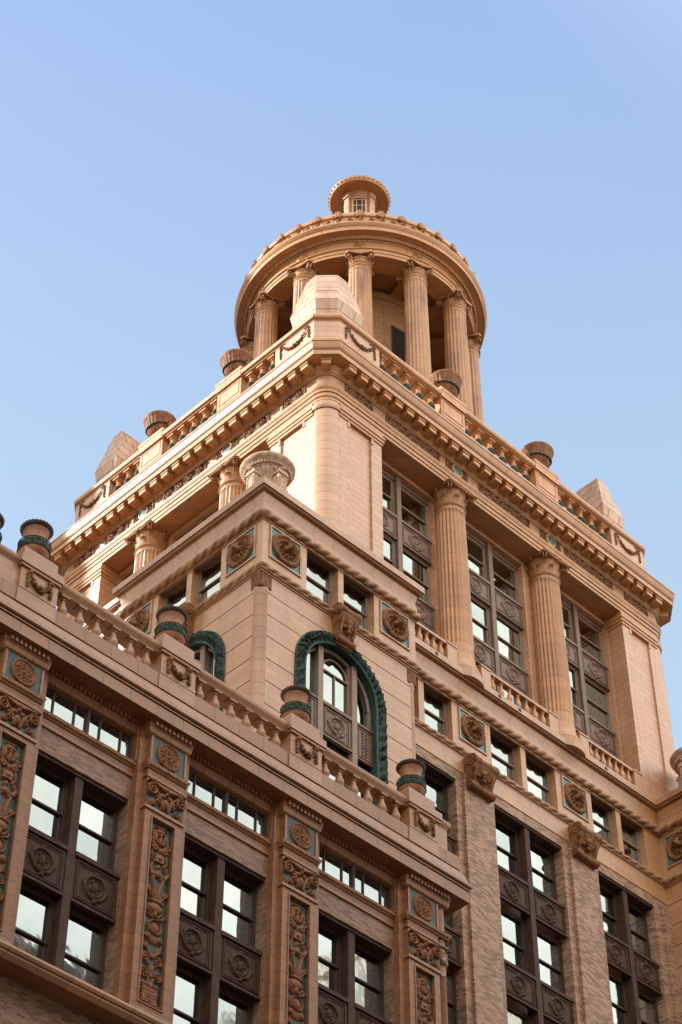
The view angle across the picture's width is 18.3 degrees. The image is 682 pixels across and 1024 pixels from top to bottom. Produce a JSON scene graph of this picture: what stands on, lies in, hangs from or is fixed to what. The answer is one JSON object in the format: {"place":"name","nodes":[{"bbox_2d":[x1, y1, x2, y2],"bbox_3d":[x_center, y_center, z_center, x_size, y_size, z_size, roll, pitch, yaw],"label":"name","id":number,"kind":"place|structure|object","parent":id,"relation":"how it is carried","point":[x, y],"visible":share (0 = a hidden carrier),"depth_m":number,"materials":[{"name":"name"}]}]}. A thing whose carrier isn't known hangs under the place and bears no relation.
{"place":"outdoors","nodes":[
{"label":"outdoors","id":0,"kind":"place"},
{"bbox_2d":[0,0,681,775],"label":"sky","id":1,"kind":"structure","parent":0,"point":[152,151],"materials":[{"name":"blue"}]},
{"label":"pavement","id":2,"kind":"structure","parent":0,"visible":0},
{"bbox_2d":[0,543,472,1023],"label":"wing","id":3,"kind":"structure","parent":2,"relation":"on","point":[175,848],"depth_m":61.13,"materials":[{"name":"beige stone"}]},
{"bbox_2d":[0,513,4,542],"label":"urn","id":4,"kind":"object","parent":3,"relation":"on","point":[2,521],"visible":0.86,"depth_m":62.80,"materials":[{"name":"brown stone"}]},
{"bbox_2d":[13,883,54,962],"bbox_3d":[-8.210,10.962,55.123,1.553,2.740,0.160,35,-55,-30],"label":"window","id":5,"kind":"structure","parent":3,"relation":"in","point":[35,914],"depth_m":55.52,"materials":[{"name":"glass"}]},
{"bbox_2d":[16,519,53,559],"bbox_3d":[-9.072,1.028,62.768,1.025,1.390,1.027,35,-55,-30],"label":"urn","id":6,"kind":"object","parent":3,"relation":"on","point":[37,534],"visible":0.69,"depth_m":62.68,"materials":[{"name":"brown stone"}]},
{"bbox_2d":[29,763,68,841],"bbox_3d":[-8.210,8.013,58.085,1.553,2.420,0.160,35,-55,-30],"label":"window","id":7,"kind":"structure","parent":3,"relation":"in","point":[50,790],"depth_m":58.33,"materials":[{"name":"glass"}]},
{"bbox_2d":[63,909,107,989],"bbox_3d":[-6.907,11.880,56.037,1.553,2.740,0.160,35,-55,-30],"label":"window","id":8,"kind":"structure","parent":3,"relation":"in","point":[86,942],"depth_m":56.40,"materials":[{"name":"glass"}]},
{"bbox_2d":[44,688,133,758],"bbox_3d":[-7.269,5.951,60.661,3.320,1.300,0.180,35,-55,-30],"label":"transom window","id":9,"kind":"structure","parent":3,"relation":"in","point":[56,704],"depth_m":60.62,"materials":[{"name":"glass"}]},
{"bbox_2d":[76,789,118,869],"bbox_3d":[-6.907,8.931,58.999,1.553,2.420,0.160,35,-55,-30],"label":"window","id":10,"kind":"structure","parent":3,"relation":"in","point":[98,822],"depth_m":59.21,"materials":[{"name":"glass"}]},
{"bbox_2d":[154,605,187,644],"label":"urn","id":11,"kind":"object","parent":3,"relation":"on","point":[172,620],"visible":0.75,"depth_m":65.33,"materials":[{"name":"brown stone"}]},
{"bbox_2d":[173,965,204,1023],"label":"window","id":12,"kind":"structure","parent":3,"relation":"in","point":[189,987],"depth_m":58.33,"materials":[{"name":"glass"}]},
{"bbox_2d":[180,846,210,921],"bbox_3d":[-4.401,10.696,60.756,1.553,2.420,0.160,35,-55,-30],"label":"window","id":13,"kind":"structure","parent":3,"relation":"in","point":[195,889],"depth_m":61.03,"materials":[{"name":"glass"}]},
{"bbox_2d":[188,772,267,837],"bbox_3d":[-3.461,8.634,63.332,3.320,1.300,0.180,35,-55,-30],"label":"transom window","id":14,"kind":"structure","parent":3,"relation":"in","point":[201,789],"depth_m":63.32,"materials":[{"name":"glass"}]},
{"bbox_2d":[218,987,252,1023],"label":"window","id":15,"kind":"structure","parent":3,"relation":"in","point":[232,1009],"depth_m":59.44,"materials":[{"name":"glass"}]},
{"bbox_2d":[222,869,256,946],"bbox_3d":[-3.098,11.613,61.670,1.553,2.420,0.160,35,-55,-30],"label":"window","id":16,"kind":"structure","parent":3,"relation":"in","point":[240,895],"depth_m":61.88,"materials":[{"name":"glass"}]},
{"bbox_2d":[280,685,311,722],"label":"urn","id":17,"kind":"object","parent":3,"relation":"on","point":[295,698],"visible":0.75,"depth_m":67.99,"materials":[{"name":"orange ceramic"}]},
{"bbox_2d":[318,922,340,993],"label":"window","id":18,"kind":"structure","parent":3,"relation":"in","point":[329,940],"depth_m":63.70,"materials":[{"name":"glass"}]},
{"bbox_2d":[319,848,390,909],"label":"transom window","id":19,"kind":"structure","parent":3,"relation":"in","point":[347,874],"depth_m":66.00,"materials":[{"name":"glass"}]},
{"bbox_2d":[355,942,383,1017],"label":"window","id":20,"kind":"structure","parent":3,"relation":"in","point":[369,967],"depth_m":64.57,"materials":[{"name":"glass"}]},
{"bbox_2d":[396,758,426,795],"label":"urn","id":21,"kind":"object","parent":3,"relation":"on","point":[409,771],"visible":0.76,"depth_m":70.64,"materials":[{"name":"brown stone"}]},
{"bbox_2d":[49,175,681,1023],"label":"office tower","id":22,"kind":"structure","parent":2,"relation":"on","point":[409,565],"depth_m":88.52,"materials":[{"name":"stone"}]},
{"bbox_2d":[143,410,175,437],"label":"urn","id":23,"kind":"object","parent":22,"relation":"on","point":[154,421],"visible":0.63,"depth_m":98.72,"materials":[{"name":"stone"}]},
{"bbox_2d":[164,578,186,606],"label":"window","id":24,"kind":"structure","parent":22,"relation":"in","point":[176,596],"depth_m":78.30,"materials":[{"name":"glass"}]},
{"bbox_2d":[194,645,213,675],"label":"window","id":25,"kind":"structure","parent":22,"relation":"in","point":[204,655],"depth_m":74.13,"materials":[{"name":"paint"}]},
{"bbox_2d":[196,553,221,605],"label":"window","id":26,"kind":"structure","parent":22,"relation":"in","point":[208,583],"depth_m":77.09,"materials":[{"name":"glass"}]},
{"bbox_2d":[220,348,253,376],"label":"urn","id":27,"kind":"object","parent":22,"relation":"on","point":[231,360],"visible":0.48,"depth_m":96.06,"materials":[{"name":"stone"}]},
{"bbox_2d":[240,451,295,491],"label":"urn","id":28,"kind":"object","parent":22,"relation":"on","point":[278,469],"visible":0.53,"depth_m":79.39,"materials":[{"name":"stone"}]},
{"bbox_2d":[306,552,332,605],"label":"window","id":29,"kind":"structure","parent":22,"relation":"in","point":[319,579],"depth_m":77.03,"materials":[{"name":"glass"}]},
{"bbox_2d":[306,644,370,797],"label":"window","id":30,"kind":"structure","parent":22,"relation":"in","point":[328,676],"depth_m":74.08,"materials":[{"name":"paint"}]},
{"bbox_2d":[344,577,368,630],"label":"window","id":31,"kind":"structure","parent":22,"relation":"in","point":[356,599],"depth_m":78.11,"materials":[{"name":"glass"}]},
{"bbox_2d":[352,196,366,211],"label":"lantern window","id":32,"kind":"structure","parent":22,"relation":"in","point":[357,204],"depth_m":119.69,"materials":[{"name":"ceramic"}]},
{"bbox_2d":[382,473,393,512],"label":"window","id":33,"kind":"structure","parent":22,"relation":"in","point":[387,484],"depth_m":90.26,"materials":[{"name":"glass"}]},
{"bbox_2d":[383,534,395,567],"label":"window","id":34,"kind":"structure","parent":22,"relation":"in","point":[388,544],"depth_m":87.84,"materials":[{"name":"glass"}]},
{"bbox_2d":[401,487,428,537],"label":"window","id":35,"kind":"structure","parent":22,"relation":"in","point":[414,512],"depth_m":91.10,"materials":[{"name":"glass"}]},
{"bbox_2d":[403,548,431,604],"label":"window","id":36,"kind":"structure","parent":22,"relation":"in","point":[414,568],"depth_m":88.60,"materials":[{"name":"glass"}]},
{"bbox_2d":[415,629,431,646],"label":"window","id":37,"kind":"structure","parent":22,"relation":"in","point":[416,631],"depth_m":86.25,"materials":[{"name":"glass"}]},
{"bbox_2d":[424,686,447,737],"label":"window","id":38,"kind":"structure","parent":22,"relation":"in","point":[434,704],"depth_m":82.28,"materials":[{"name":"glass"}]},
{"bbox_2d":[424,772,448,832],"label":"window","id":39,"kind":"structure","parent":22,"relation":"in","point":[436,792],"depth_m":79.63,"materials":[{"name":"glass"}]},
{"bbox_2d":[428,369,461,397],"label":"urn","id":40,"kind":"object","parent":22,"relation":"on","point":[450,380],"visible":0.52,"depth_m":96.93,"materials":[{"name":"stone"}]},
{"bbox_2d":[444,913,452,927],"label":"window","id":41,"kind":"structure","parent":22,"relation":"in","point":[448,920],"depth_m":76.00,"materials":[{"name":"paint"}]},
{"bbox_2d":[446,969,457,1023],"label":"window","id":42,"kind":"structure","parent":22,"relation":"in","point":[451,980],"depth_m":73.66,"materials":[{"name":"glass"}]},
{"bbox_2d":[466,534,486,579],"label":"window","id":43,"kind":"structure","parent":22,"relation":"in","point":[476,552],"depth_m":93.03,"materials":[{"name":"glass"}]},
{"bbox_2d":[471,596,490,645],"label":"window","id":44,"kind":"structure","parent":22,"relation":"in","point":[480,612],"depth_m":90.39,"materials":[{"name":"glass"}]},
{"bbox_2d":[490,730,516,782],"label":"window","id":45,"kind":"structure","parent":22,"relation":"in","point":[502,751],"depth_m":84.25,"materials":[{"name":"glass"}]},
{"bbox_2d":[492,553,518,602],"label":"window","id":46,"kind":"structure","parent":22,"relation":"in","point":[505,577],"depth_m":94.01,"materials":[{"name":"glass"}]},
{"bbox_2d":[495,817,520,877],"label":"window","id":47,"kind":"structure","parent":22,"relation":"in","point":[508,856],"depth_m":81.32,"materials":[{"name":"glass"}]},
{"bbox_2d":[496,613,524,669],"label":"window","id":48,"kind":"structure","parent":22,"relation":"in","point":[510,642],"depth_m":91.34,"materials":[{"name":"glass"}]},
{"bbox_2d":[503,689,523,709],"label":"window","id":49,"kind":"structure","parent":22,"relation":"in","point":[505,692],"depth_m":88.99,"materials":[{"name":"glass"}]},
{"bbox_2d":[501,907,527,971],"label":"window","id":50,"kind":"structure","parent":22,"relation":"in","point":[513,927],"depth_m":78.38,"materials":[{"name":"glass"}]},
{"bbox_2d":[507,1004,531,1023],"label":"window","id":51,"kind":"structure","parent":22,"relation":"in","point":[515,1016],"depth_m":75.95,"materials":[{"name":"glass"}]},
{"bbox_2d":[521,441,553,468],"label":"urn","id":52,"kind":"object","parent":22,"relation":"on","point":[542,452],"visible":0.52,"depth_m":100.11,"materials":[{"name":"stone"}]},
{"bbox_2d":[525,753,551,805],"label":"window","id":53,"kind":"structure","parent":22,"relation":"in","point":[538,775],"depth_m":85.29,"materials":[{"name":"glass"}]},
{"bbox_2d":[530,839,557,900],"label":"window","id":54,"kind":"structure","parent":22,"relation":"in","point":[542,860],"depth_m":82.36,"materials":[{"name":"glass"}]},
{"bbox_2d":[537,929,565,993],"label":"window","id":55,"kind":"structure","parent":22,"relation":"in","point":[549,949],"depth_m":79.42,"materials":[{"name":"glass"}]},
{"bbox_2d":[562,604,573,641],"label":"window","id":56,"kind":"structure","parent":22,"relation":"in","point":[567,620],"depth_m":96.05,"materials":[{"name":"glass"}]},
{"bbox_2d":[568,664,580,708],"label":"window","id":57,"kind":"structure","parent":22,"relation":"in","point":[572,672],"depth_m":93.39,"materials":[{"name":"glass"}]},
{"bbox_2d":[578,616,603,663],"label":"window","id":58,"kind":"structure","parent":22,"relation":"in","point":[590,637],"depth_m":96.90,"materials":[{"name":"glass"}]},
{"bbox_2d":[584,676,611,729],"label":"window","id":59,"kind":"structure","parent":22,"relation":"in","point":[597,697],"depth_m":94.24,"materials":[{"name":"glass"}]},
{"bbox_2d":[591,797,613,845],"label":"window","id":60,"kind":"structure","parent":22,"relation":"in","point":[601,813],"depth_m":87.27,"materials":[{"name":"glass"}]},
{"bbox_2d":[592,750,613,769],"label":"window","id":61,"kind":"structure","parent":22,"relation":"in","point":[592,750],"depth_m":91.83,"materials":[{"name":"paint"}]},
{"bbox_2d":[599,883,620,939],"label":"window","id":62,"kind":"structure","parent":22,"relation":"in","point":[609,910],"depth_m":84.31,"materials":[{"name":"glass"}]},
{"bbox_2d":[608,972,629,1023],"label":"window","id":63,"kind":"structure","parent":22,"relation":"in","point":[620,1010],"depth_m":81.44,"materials":[{"name":"glass"}]},
{"bbox_2d":[620,816,641,864],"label":"window","id":64,"kind":"structure","parent":22,"relation":"in","point":[630,835],"depth_m":88.16,"materials":[{"name":"glass"}]},
{"bbox_2d":[628,902,650,958],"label":"window","id":65,"kind":"structure","parent":22,"relation":"in","point":[638,922],"depth_m":85.22,"materials":[{"name":"glass"}]},
{"bbox_2d":[638,990,658,1023],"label":"window","id":66,"kind":"structure","parent":22,"relation":"in","point":[648,1006],"depth_m":82.64,"materials":[{"name":"glass"}]},
{"bbox_2d":[669,747,681,786],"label":"urn","id":67,"kind":"object","parent":22,"relation":"on","point":[675,761],"visible":0.98,"depth_m":92.07,"materials":[{"name":"stone"}]}
]}

